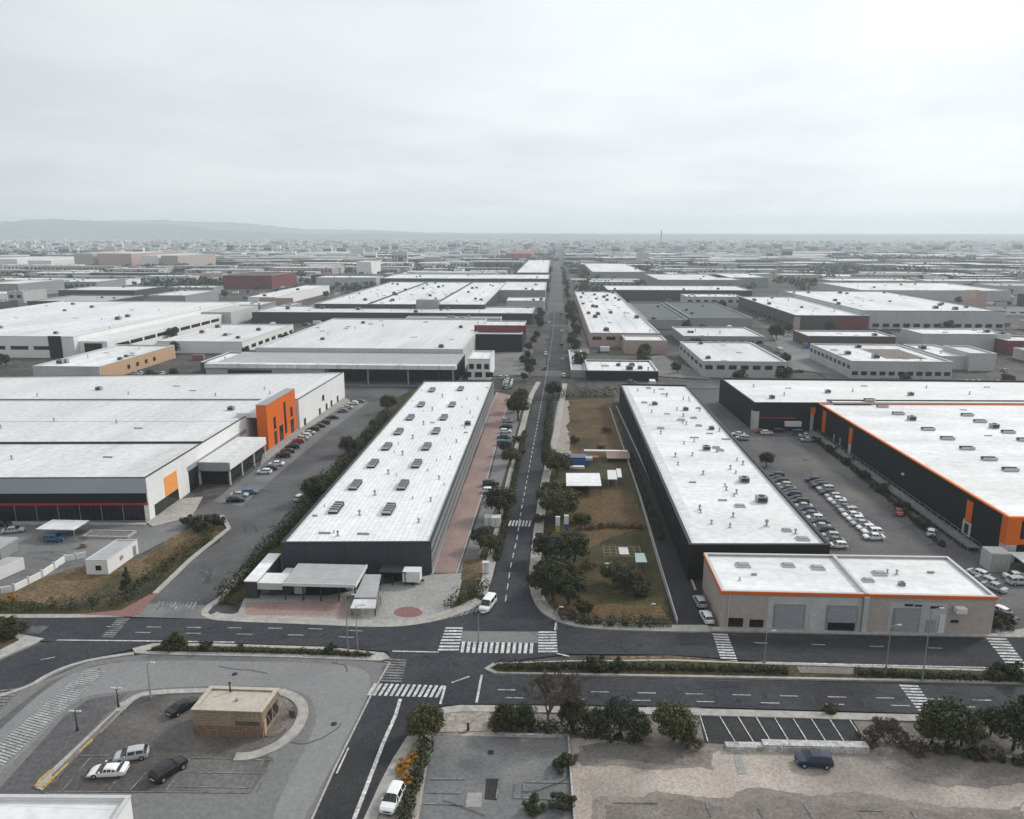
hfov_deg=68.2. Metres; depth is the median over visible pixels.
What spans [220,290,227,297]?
tree
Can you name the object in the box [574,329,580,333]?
tree
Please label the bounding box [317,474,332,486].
tree
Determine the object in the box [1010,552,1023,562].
trolley shelter
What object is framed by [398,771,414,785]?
flowering bush
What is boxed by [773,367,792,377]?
tree
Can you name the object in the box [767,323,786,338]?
tree
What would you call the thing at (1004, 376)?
tree
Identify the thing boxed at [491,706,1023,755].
verge
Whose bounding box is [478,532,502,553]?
tree
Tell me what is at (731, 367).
window
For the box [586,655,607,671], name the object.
bush
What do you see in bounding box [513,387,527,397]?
tree
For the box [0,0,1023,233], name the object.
sky
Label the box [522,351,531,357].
tree
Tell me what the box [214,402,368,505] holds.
parking bay
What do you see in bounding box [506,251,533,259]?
red building
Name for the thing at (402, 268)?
warehouse
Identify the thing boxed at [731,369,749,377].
tree
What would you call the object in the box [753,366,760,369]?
window
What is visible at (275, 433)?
window
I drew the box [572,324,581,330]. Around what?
tree
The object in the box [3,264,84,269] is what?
warehouse
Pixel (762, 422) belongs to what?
window
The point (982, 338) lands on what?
warehouse
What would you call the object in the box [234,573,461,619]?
plaza
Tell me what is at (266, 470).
parked car
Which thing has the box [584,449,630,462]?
field stall
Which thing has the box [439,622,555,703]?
stop line
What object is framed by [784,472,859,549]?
bay line
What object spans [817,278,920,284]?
warehouse
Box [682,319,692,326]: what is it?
tree
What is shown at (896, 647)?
asphalt patch
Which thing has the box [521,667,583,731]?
bare tree
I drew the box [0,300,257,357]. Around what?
warehouse
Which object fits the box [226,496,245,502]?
parked car
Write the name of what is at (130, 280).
warehouse
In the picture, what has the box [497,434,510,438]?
parked car
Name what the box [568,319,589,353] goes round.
yard
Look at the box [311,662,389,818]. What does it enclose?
kerb
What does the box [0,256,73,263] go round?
warehouse
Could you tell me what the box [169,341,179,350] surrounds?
tree
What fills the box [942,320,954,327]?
tree
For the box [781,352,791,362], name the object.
tree
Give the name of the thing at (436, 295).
distribution hall
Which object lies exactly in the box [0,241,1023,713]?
ground
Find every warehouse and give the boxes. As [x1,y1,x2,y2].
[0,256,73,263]
[0,269,69,274]
[0,276,22,277]
[0,277,85,279]
[0,291,7,298]
[0,299,17,308]
[0,300,257,357]
[0,372,344,521]
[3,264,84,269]
[7,288,46,302]
[27,258,74,263]
[27,271,92,277]
[27,295,143,305]
[30,254,44,256]
[37,275,141,278]
[43,265,120,269]
[56,278,125,288]
[58,286,164,298]
[70,269,101,271]
[90,272,175,275]
[90,278,140,284]
[105,267,167,271]
[129,266,145,267]
[142,275,199,281]
[148,289,218,300]
[149,265,235,271]
[152,266,173,271]
[157,324,293,352]
[168,285,223,293]
[183,273,229,277]
[184,268,263,273]
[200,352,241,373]
[201,270,220,272]
[210,265,236,268]
[216,259,239,261]
[216,261,273,264]
[216,301,275,309]
[218,257,281,258]
[219,276,310,281]
[228,259,299,262]
[236,262,291,266]
[236,266,319,268]
[248,285,329,304]
[252,270,320,275]
[252,305,534,324]
[261,266,312,270]
[269,267,338,273]
[273,264,288,265]
[275,257,345,259]
[281,381,493,573]
[283,302,301,305]
[289,264,343,265]
[296,259,336,262]
[303,262,355,263]
[310,259,341,261]
[310,265,356,266]
[310,274,391,282]
[316,275,382,286]
[326,265,412,271]
[338,267,344,272]
[342,259,382,261]
[343,258,375,258]
[344,263,387,265]
[353,268,399,272]
[380,274,548,285]
[382,258,424,262]
[388,262,415,266]
[391,251,407,261]
[404,273,499,273]
[406,315,501,320]
[409,271,498,272]
[421,264,435,268]
[423,262,449,267]
[423,268,452,270]
[424,257,442,261]
[433,261,468,267]
[443,258,461,261]
[461,258,512,260]
[463,267,510,273]
[469,260,523,265]
[469,269,508,273]
[473,261,512,266]
[498,282,546,301]
[506,297,544,310]
[516,260,549,273]
[569,268,578,273]
[571,261,595,262]
[571,278,639,283]
[575,291,659,347]
[583,263,645,279]
[588,280,634,286]
[603,285,752,300]
[605,260,676,263]
[618,261,655,263]
[619,383,831,579]
[628,264,660,269]
[645,274,741,286]
[649,269,661,273]
[652,264,690,268]
[658,262,735,263]
[662,268,711,272]
[663,272,679,273]
[680,270,696,273]
[680,293,738,306]
[683,266,723,268]
[692,258,764,261]
[697,272,772,281]
[702,273,768,287]
[705,260,735,261]
[716,262,780,267]
[719,378,1023,562]
[723,269,777,275]
[736,260,796,262]
[737,265,805,267]
[738,296,869,330]
[755,268,812,270]
[760,258,810,261]
[774,261,838,266]
[774,273,820,281]
[778,270,801,273]
[779,290,1006,329]
[793,330,895,343]
[811,259,881,261]
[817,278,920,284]
[817,282,1010,300]
[819,274,850,276]
[819,277,924,279]
[825,260,882,262]
[834,261,849,265]
[839,270,910,273]
[844,269,858,273]
[850,263,895,265]
[850,273,937,276]
[857,263,914,267]
[859,272,920,273]
[868,268,947,272]
[882,259,948,262]
[885,260,953,262]
[891,265,946,267]
[896,262,990,267]
[899,328,1011,350]
[913,279,1023,284]
[921,272,967,275]
[923,276,947,278]
[938,265,962,268]
[942,274,1012,278]
[945,268,1020,269]
[953,260,1021,263]
[953,277,1021,279]
[963,263,1023,268]
[964,269,1007,272]
[965,255,976,259]
[973,272,995,273]
[973,283,1023,294]
[985,258,1012,259]
[986,307,1023,314]
[995,271,1021,276]
[1000,266,1023,268]
[1002,261,1023,263]
[1012,347,1023,360]
[1016,294,1023,305]
[1019,320,1023,328]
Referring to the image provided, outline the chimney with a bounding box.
[660,230,661,247]
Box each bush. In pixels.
[0,615,30,638]
[0,616,6,627]
[4,592,18,601]
[160,631,183,651]
[171,639,188,646]
[179,514,196,526]
[191,514,219,532]
[197,640,213,648]
[211,516,225,524]
[324,642,337,654]
[394,757,410,774]
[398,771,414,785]
[406,750,418,762]
[480,526,492,533]
[486,711,509,732]
[511,435,522,441]
[521,792,547,816]
[532,514,544,521]
[533,560,544,569]
[535,531,551,537]
[547,791,576,810]
[551,752,572,774]
[557,484,566,490]
[558,606,577,620]
[566,752,578,764]
[569,435,578,442]
[570,567,585,580]
[572,512,591,523]
[574,598,593,612]
[579,558,596,569]
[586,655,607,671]
[600,426,611,431]
[609,656,626,672]
[629,568,644,582]
[629,578,651,596]
[678,736,704,750]
[811,437,821,441]
[822,705,835,714]
[824,700,839,712]
[827,444,837,451]
[841,457,854,462]
[854,726,881,748]
[858,470,870,477]
[874,482,890,492]
[891,732,916,750]
[894,499,910,509]
[906,739,930,758]
[915,517,931,527]
[968,743,997,762]
[984,665,1000,679]
[992,611,1014,630]
[992,661,1023,679]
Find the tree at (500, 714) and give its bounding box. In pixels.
[492,702,521,730]
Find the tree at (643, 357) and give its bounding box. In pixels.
[637,354,650,359]
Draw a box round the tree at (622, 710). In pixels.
[599,693,640,735]
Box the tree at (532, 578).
[525,565,550,594]
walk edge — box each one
[430,392,497,573]
[456,395,509,572]
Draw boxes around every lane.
[0,660,370,818]
[614,402,703,624]
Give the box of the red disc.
[394,607,422,616]
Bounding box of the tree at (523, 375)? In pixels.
[520,372,527,378]
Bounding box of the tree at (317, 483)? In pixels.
[298,476,326,500]
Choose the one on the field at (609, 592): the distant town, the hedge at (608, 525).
the hedge at (608, 525)
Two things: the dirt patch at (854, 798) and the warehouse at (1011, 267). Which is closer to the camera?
the dirt patch at (854, 798)
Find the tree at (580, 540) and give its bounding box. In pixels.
[560,529,589,561]
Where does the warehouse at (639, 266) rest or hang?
on the ground at (182, 363)
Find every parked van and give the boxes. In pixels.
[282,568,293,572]
[479,592,496,612]
[791,429,806,435]
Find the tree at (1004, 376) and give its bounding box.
[999,373,1017,379]
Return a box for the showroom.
[474,321,525,351]
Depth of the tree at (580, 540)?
152.12 m
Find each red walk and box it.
[84,593,157,617]
[245,601,357,614]
[434,392,508,572]
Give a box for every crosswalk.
[0,669,104,767]
[0,688,18,708]
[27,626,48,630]
[101,618,128,636]
[152,602,196,609]
[367,683,443,696]
[380,658,406,681]
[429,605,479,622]
[438,627,462,650]
[460,641,533,652]
[508,520,530,526]
[538,631,557,651]
[712,633,736,660]
[899,685,927,710]
[986,638,1023,666]
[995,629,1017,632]
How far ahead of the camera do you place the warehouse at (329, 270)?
1281.65 m
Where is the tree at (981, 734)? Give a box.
[945,708,988,745]
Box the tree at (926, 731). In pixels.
[912,710,955,742]
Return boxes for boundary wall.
[0,551,86,593]
[497,732,574,818]
[609,407,677,623]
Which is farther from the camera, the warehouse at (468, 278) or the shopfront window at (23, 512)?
the warehouse at (468, 278)
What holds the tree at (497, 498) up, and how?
on the sidewalk at (492, 562)
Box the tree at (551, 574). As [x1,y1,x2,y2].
[536,561,571,600]
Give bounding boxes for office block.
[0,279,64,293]
[942,345,996,370]
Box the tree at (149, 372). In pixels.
[145,370,154,373]
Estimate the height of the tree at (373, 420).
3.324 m
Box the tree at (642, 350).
[635,347,649,355]
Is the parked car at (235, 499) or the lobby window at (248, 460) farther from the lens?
the lobby window at (248, 460)
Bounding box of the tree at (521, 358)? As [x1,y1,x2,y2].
[519,355,525,362]
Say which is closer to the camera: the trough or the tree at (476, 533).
the tree at (476, 533)
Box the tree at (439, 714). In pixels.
[426,704,445,730]
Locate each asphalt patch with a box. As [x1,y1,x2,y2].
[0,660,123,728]
[0,693,127,793]
[165,759,262,791]
[321,710,416,818]
[461,631,538,642]
[484,779,497,799]
[494,561,526,571]
[727,636,975,656]
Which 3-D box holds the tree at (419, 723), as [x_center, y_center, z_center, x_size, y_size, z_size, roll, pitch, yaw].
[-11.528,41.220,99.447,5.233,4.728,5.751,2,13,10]
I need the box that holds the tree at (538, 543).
[531,533,556,561]
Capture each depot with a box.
[628,303,686,328]
[665,302,752,326]
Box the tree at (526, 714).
[507,701,537,731]
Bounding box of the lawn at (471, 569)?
[461,558,485,579]
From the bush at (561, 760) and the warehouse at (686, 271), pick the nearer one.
the bush at (561, 760)
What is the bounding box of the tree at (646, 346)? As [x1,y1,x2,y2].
[638,343,651,353]
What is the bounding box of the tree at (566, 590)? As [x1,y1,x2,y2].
[552,573,587,604]
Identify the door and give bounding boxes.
[133,545,136,555]
[263,719,266,734]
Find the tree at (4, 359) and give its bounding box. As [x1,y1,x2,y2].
[0,353,11,365]
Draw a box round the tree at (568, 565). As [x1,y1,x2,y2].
[545,554,575,572]
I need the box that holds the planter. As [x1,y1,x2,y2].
[81,529,136,538]
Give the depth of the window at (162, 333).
470.49 m
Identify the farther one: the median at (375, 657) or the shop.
the shop
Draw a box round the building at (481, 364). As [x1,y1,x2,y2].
[464,350,494,379]
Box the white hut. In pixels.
[85,539,143,573]
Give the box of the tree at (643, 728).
[620,710,652,738]
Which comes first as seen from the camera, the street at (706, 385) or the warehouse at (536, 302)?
the street at (706, 385)
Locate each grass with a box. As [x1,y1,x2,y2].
[142,529,220,571]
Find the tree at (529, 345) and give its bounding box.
[523,342,533,350]
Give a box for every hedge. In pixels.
[0,528,212,613]
[151,645,370,656]
[214,409,391,601]
[395,733,434,818]
[443,576,489,607]
[492,430,526,561]
[494,659,788,674]
[504,716,644,743]
[540,397,553,451]
[545,385,619,397]
[568,610,670,627]
[576,521,644,529]
[628,450,664,540]
[815,440,945,547]
[854,665,1023,683]
[909,735,1023,767]
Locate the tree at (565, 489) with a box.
[562,488,581,512]
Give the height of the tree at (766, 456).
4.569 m
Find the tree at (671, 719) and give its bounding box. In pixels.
[651,699,700,741]
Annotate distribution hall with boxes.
[204,318,486,384]
[314,282,506,308]
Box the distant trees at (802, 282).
[0,241,1023,290]
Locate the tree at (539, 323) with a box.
[536,319,544,327]
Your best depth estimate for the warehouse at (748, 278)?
965.62 m
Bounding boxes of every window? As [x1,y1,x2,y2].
[0,506,15,520]
[10,346,28,349]
[14,505,37,520]
[33,346,48,349]
[36,505,58,520]
[58,505,80,519]
[79,505,102,520]
[84,343,101,352]
[101,505,123,520]
[123,505,145,520]
[130,337,142,343]
[144,334,155,339]
[154,489,178,515]
[157,331,167,336]
[181,325,189,330]
[228,468,234,482]
[234,463,240,477]
[240,460,245,473]
[246,455,251,469]
[251,452,256,464]
[256,448,261,460]
[266,708,271,725]
[272,699,277,717]
[273,416,275,428]
[274,430,277,444]
[279,424,283,440]
[283,402,286,433]
[291,418,294,432]
[333,369,346,378]
[348,369,362,379]
[363,369,377,379]
[379,369,392,379]
[394,369,407,379]
[409,370,423,379]
[425,370,438,379]
[440,370,451,380]
[464,372,470,376]
[475,372,481,376]
[486,372,492,376]
[705,365,712,368]
[717,365,724,369]
[728,618,742,626]
[729,365,736,369]
[741,365,748,369]
[749,619,763,626]
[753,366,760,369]
[759,418,765,429]
[765,366,772,369]
[766,418,772,429]
[773,418,779,426]
[780,419,786,428]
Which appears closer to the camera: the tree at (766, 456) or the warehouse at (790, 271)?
the tree at (766, 456)
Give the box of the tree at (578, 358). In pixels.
[571,353,585,363]
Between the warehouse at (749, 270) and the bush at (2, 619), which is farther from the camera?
the warehouse at (749, 270)
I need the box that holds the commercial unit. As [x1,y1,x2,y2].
[702,553,998,632]
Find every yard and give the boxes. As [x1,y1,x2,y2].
[0,514,200,586]
[344,376,461,386]
[493,341,534,375]
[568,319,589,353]
[649,355,710,379]
[772,334,842,374]
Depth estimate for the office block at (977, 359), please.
372.06 m
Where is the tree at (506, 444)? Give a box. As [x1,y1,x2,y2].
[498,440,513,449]
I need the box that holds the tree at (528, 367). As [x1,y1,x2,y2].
[524,363,533,372]
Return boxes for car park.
[42,693,286,792]
[419,735,572,818]
[613,388,1023,632]
[700,716,868,745]
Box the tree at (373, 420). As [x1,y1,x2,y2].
[369,419,377,425]
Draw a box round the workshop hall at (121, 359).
[32,344,175,375]
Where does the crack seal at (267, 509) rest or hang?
on the street at (231, 549)
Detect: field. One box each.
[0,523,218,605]
[531,395,671,624]
[546,561,667,622]
[567,489,644,548]
[568,398,624,457]
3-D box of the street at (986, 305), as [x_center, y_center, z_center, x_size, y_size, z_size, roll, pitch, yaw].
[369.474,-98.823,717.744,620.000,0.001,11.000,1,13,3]
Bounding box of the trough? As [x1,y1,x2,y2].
[569,465,584,468]
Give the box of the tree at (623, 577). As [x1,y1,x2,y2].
[611,566,638,591]
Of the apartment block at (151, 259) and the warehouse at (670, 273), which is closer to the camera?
the warehouse at (670, 273)
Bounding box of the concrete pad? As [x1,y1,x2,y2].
[465,793,481,806]
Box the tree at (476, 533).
[470,527,491,548]
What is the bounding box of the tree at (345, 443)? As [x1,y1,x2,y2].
[337,435,358,452]
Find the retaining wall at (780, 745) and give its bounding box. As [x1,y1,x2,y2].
[724,739,869,753]
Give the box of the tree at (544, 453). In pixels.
[541,448,560,469]
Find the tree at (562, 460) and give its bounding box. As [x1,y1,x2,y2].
[545,450,570,474]
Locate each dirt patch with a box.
[578,739,719,769]
[583,742,710,764]
[591,787,1023,818]
[605,796,1023,818]
[733,751,746,773]
[868,741,1023,788]
[876,751,1023,779]
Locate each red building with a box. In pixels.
[222,272,296,288]
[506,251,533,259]
[994,336,1023,353]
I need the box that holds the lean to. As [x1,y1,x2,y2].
[603,546,641,563]
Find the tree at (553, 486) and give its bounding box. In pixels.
[534,481,560,497]
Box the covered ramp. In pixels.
[808,429,980,551]
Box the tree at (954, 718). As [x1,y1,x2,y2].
[920,696,986,746]
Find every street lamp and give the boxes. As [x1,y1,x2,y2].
[68,710,80,730]
[110,687,121,706]
[147,662,154,699]
[345,594,355,650]
[355,604,364,650]
[478,612,485,642]
[556,606,563,630]
[763,630,775,663]
[885,624,901,668]
[921,607,944,680]
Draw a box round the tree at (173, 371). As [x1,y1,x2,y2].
[167,368,178,373]
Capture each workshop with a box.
[671,326,764,345]
[903,344,965,369]
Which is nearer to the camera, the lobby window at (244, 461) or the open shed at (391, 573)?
the open shed at (391, 573)
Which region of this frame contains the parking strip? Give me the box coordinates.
[459,409,521,571]
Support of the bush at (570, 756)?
on the car park at (508, 762)
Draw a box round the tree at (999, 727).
[986,704,1023,750]
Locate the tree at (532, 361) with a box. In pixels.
[523,357,537,368]
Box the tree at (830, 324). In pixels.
[825,320,836,329]
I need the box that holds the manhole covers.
[232,454,863,753]
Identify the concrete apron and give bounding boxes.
[132,603,206,618]
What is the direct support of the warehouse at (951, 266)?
on the ground at (182, 363)
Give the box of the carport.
[36,520,89,539]
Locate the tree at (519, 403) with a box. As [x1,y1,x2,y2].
[506,394,530,420]
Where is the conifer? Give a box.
[118,567,131,591]
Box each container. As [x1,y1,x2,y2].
[0,557,24,579]
[192,354,204,359]
[568,454,592,465]
[776,347,783,352]
[803,343,809,348]
[979,546,1011,571]
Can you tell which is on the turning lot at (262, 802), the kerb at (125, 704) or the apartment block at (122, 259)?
the kerb at (125, 704)
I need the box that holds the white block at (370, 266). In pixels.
[356,260,380,273]
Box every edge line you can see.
[57,639,1023,668]
[352,699,401,818]
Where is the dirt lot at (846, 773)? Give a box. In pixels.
[378,713,1023,818]
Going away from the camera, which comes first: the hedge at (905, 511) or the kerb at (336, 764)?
the kerb at (336, 764)
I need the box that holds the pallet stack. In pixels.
[80,542,88,547]
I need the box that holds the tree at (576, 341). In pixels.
[570,339,581,347]
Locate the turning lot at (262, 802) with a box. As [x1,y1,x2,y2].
[0,655,385,818]
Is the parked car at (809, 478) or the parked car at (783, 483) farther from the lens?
the parked car at (809, 478)
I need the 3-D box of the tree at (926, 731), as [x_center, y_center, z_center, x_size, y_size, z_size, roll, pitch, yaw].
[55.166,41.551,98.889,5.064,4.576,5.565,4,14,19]
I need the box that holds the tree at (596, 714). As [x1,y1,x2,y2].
[580,705,611,735]
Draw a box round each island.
[0,633,43,659]
[0,634,18,648]
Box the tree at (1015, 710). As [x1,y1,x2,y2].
[998,694,1023,735]
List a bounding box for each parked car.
[0,519,11,526]
[0,526,25,534]
[42,533,66,542]
[86,760,129,779]
[113,744,148,761]
[148,755,187,783]
[165,696,198,717]
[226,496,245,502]
[229,491,248,496]
[242,488,257,494]
[256,468,271,473]
[261,465,278,470]
[268,460,284,465]
[275,451,291,457]
[280,448,295,452]
[285,443,299,448]
[292,438,304,442]
[293,494,305,501]
[294,435,308,440]
[298,432,310,436]
[301,430,315,434]
[306,426,319,430]
[312,423,325,427]
[317,419,330,424]
[326,415,338,418]
[337,408,347,412]
[341,405,352,408]
[348,401,358,404]
[379,780,405,814]
[482,479,498,486]
[482,486,491,493]
[496,439,509,445]
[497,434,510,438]
[499,428,511,432]
[500,423,512,427]
[501,418,512,422]
[627,380,636,383]
[693,595,706,607]
[699,610,714,623]
[731,431,745,435]
[735,435,749,440]
[754,428,763,433]
[760,430,772,434]
[767,471,784,476]
[771,475,784,478]
[772,427,786,432]
[773,477,788,482]
[776,481,792,485]
[779,484,795,489]
[783,488,798,491]
[785,490,801,495]
[788,495,804,498]
[791,497,809,503]
[794,750,833,769]
[795,502,812,506]
[798,433,812,437]
[798,505,815,510]
[800,437,814,441]
[802,510,820,515]
[804,476,820,481]
[806,513,824,519]
[809,479,825,483]
[810,518,830,523]
[811,481,828,488]
[813,522,830,526]
[816,484,834,490]
[816,525,835,532]
[819,489,837,494]
[822,531,840,536]
[824,492,841,497]
[825,536,845,541]
[827,496,846,501]
[830,540,848,548]
[831,499,848,505]
[834,503,853,508]
[838,506,858,512]
[841,511,862,516]
[846,514,865,520]
[850,519,870,525]
[855,523,874,529]
[860,526,883,533]
[862,532,885,540]
[894,507,903,515]
[926,527,936,535]
[966,568,990,575]
[973,574,998,581]
[980,580,1008,592]
[994,609,1019,622]
[995,604,1012,612]
[1002,571,1023,576]
[1005,575,1023,586]
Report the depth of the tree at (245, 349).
418.87 m
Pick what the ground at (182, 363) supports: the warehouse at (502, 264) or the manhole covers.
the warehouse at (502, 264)
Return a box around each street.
[151,386,413,612]
[240,323,1016,328]
[574,303,1021,305]
[619,382,719,388]
[728,307,899,378]
[764,337,849,378]
[773,279,1023,329]
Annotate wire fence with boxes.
[0,580,152,609]
[346,592,380,615]
[541,595,671,626]
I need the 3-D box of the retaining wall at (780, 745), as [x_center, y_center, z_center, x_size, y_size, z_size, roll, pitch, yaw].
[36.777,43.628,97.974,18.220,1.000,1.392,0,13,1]
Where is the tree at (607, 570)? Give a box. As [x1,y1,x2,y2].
[599,560,627,584]
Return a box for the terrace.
[568,350,585,377]
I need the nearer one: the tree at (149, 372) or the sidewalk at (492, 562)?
the sidewalk at (492, 562)
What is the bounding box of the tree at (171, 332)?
[167,326,178,337]
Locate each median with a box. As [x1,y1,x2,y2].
[132,643,389,661]
[484,659,1023,684]
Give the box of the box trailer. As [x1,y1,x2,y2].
[402,566,423,584]
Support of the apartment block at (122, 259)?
on the ground at (182, 363)
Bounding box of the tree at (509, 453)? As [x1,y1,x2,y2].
[501,446,520,464]
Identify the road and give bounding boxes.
[0,313,1023,818]
[508,371,570,375]
[547,244,563,312]
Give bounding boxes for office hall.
[679,341,786,377]
[809,343,952,378]
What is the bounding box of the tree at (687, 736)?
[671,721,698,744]
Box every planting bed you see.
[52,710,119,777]
[220,387,417,604]
[265,697,291,736]
[453,390,538,607]
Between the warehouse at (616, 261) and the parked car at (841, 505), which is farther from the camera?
the warehouse at (616, 261)
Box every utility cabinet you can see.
[482,561,488,573]
[484,514,491,525]
[491,514,500,527]
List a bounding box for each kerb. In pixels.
[0,652,133,696]
[34,769,51,787]
[36,701,123,790]
[43,763,68,786]
[79,739,92,750]
[117,688,281,709]
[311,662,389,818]
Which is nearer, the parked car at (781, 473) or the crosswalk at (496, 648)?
the crosswalk at (496, 648)
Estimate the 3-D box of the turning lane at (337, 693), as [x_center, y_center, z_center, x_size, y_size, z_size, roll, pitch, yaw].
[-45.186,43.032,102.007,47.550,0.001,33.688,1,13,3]
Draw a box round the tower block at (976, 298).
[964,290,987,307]
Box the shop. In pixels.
[585,360,657,380]
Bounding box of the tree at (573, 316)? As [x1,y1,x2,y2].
[569,314,577,319]
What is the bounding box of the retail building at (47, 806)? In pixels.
[0,794,132,818]
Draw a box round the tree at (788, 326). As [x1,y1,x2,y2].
[784,322,792,330]
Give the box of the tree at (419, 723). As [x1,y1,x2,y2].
[405,702,443,738]
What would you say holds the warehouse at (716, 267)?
on the ground at (182, 363)
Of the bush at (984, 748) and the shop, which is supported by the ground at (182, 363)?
the shop
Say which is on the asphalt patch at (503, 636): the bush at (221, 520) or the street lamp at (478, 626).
the street lamp at (478, 626)
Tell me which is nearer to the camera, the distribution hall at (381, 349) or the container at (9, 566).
the container at (9, 566)
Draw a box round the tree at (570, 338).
[566,335,575,343]
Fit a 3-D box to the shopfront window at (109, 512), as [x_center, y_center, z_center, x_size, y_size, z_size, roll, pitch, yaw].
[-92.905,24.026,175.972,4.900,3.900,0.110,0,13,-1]
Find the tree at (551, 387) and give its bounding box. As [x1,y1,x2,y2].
[543,380,562,396]
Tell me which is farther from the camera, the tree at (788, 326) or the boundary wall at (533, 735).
the tree at (788, 326)
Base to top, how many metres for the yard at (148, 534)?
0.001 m
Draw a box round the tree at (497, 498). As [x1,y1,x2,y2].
[482,486,517,514]
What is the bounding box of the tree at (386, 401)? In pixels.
[379,394,397,408]
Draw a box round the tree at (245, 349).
[242,347,249,351]
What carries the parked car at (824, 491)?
on the car park at (910, 540)
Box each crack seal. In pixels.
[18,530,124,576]
[27,620,977,660]
[94,662,346,743]
[202,432,339,583]
[442,773,568,815]
[510,681,1000,706]
[779,434,936,544]
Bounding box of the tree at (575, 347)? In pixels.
[570,344,580,349]
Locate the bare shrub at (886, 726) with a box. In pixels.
[868,716,908,744]
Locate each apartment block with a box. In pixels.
[73,251,143,264]
[97,251,177,266]
[141,253,194,264]
[161,253,215,264]
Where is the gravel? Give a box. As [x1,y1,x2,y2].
[553,400,571,454]
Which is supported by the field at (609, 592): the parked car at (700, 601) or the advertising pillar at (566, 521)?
the advertising pillar at (566, 521)
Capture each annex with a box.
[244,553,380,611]
[622,335,666,353]
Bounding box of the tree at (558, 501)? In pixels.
[538,488,579,518]
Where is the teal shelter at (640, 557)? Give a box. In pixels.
[635,553,646,570]
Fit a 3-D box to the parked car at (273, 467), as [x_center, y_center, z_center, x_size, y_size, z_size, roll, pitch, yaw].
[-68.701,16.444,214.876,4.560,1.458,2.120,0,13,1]
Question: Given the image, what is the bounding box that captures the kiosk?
[190,682,297,737]
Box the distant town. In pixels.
[0,239,1023,260]
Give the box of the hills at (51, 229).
[0,219,1023,240]
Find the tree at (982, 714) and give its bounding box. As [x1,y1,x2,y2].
[975,705,998,734]
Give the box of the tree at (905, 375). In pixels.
[899,372,912,378]
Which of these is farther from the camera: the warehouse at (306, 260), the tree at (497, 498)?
the warehouse at (306, 260)
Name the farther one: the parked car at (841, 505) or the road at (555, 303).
the road at (555, 303)
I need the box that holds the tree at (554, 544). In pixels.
[543,535,577,559]
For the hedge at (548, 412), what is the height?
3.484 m
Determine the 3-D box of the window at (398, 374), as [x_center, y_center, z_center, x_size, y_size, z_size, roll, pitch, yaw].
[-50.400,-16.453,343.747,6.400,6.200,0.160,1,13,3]
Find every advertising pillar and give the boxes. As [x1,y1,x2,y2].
[555,516,559,535]
[564,515,568,534]
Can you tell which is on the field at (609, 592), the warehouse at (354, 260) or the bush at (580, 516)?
the bush at (580, 516)
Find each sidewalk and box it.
[0,614,123,617]
[10,522,146,525]
[146,497,202,526]
[152,515,230,593]
[201,568,247,620]
[210,598,480,626]
[233,688,308,760]
[260,398,349,464]
[364,705,983,818]
[380,712,489,818]
[476,382,540,594]
[529,383,710,632]
[708,626,1023,637]
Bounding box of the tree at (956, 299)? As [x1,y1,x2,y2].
[954,296,962,302]
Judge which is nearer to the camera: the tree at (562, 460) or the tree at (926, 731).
the tree at (926, 731)
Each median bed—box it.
[146,646,373,655]
[491,661,1023,680]
[597,655,753,661]
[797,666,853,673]
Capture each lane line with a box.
[40,642,990,706]
[106,626,358,637]
[336,676,469,772]
[505,313,554,601]
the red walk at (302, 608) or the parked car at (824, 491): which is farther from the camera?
the parked car at (824, 491)
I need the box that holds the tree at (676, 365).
[670,361,680,372]
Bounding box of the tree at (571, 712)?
[557,695,590,730]
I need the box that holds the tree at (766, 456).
[758,451,775,465]
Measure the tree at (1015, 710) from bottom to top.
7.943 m
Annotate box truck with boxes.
[597,346,609,352]
[648,379,655,383]
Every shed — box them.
[0,537,17,559]
[379,564,409,585]
[566,473,601,492]
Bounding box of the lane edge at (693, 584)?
[610,405,696,619]
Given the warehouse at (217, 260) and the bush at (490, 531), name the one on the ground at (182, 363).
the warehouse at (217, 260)
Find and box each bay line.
[49,755,272,792]
[424,732,568,804]
[613,802,916,818]
[700,716,863,741]
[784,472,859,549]
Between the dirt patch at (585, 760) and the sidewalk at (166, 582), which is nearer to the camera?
the dirt patch at (585, 760)

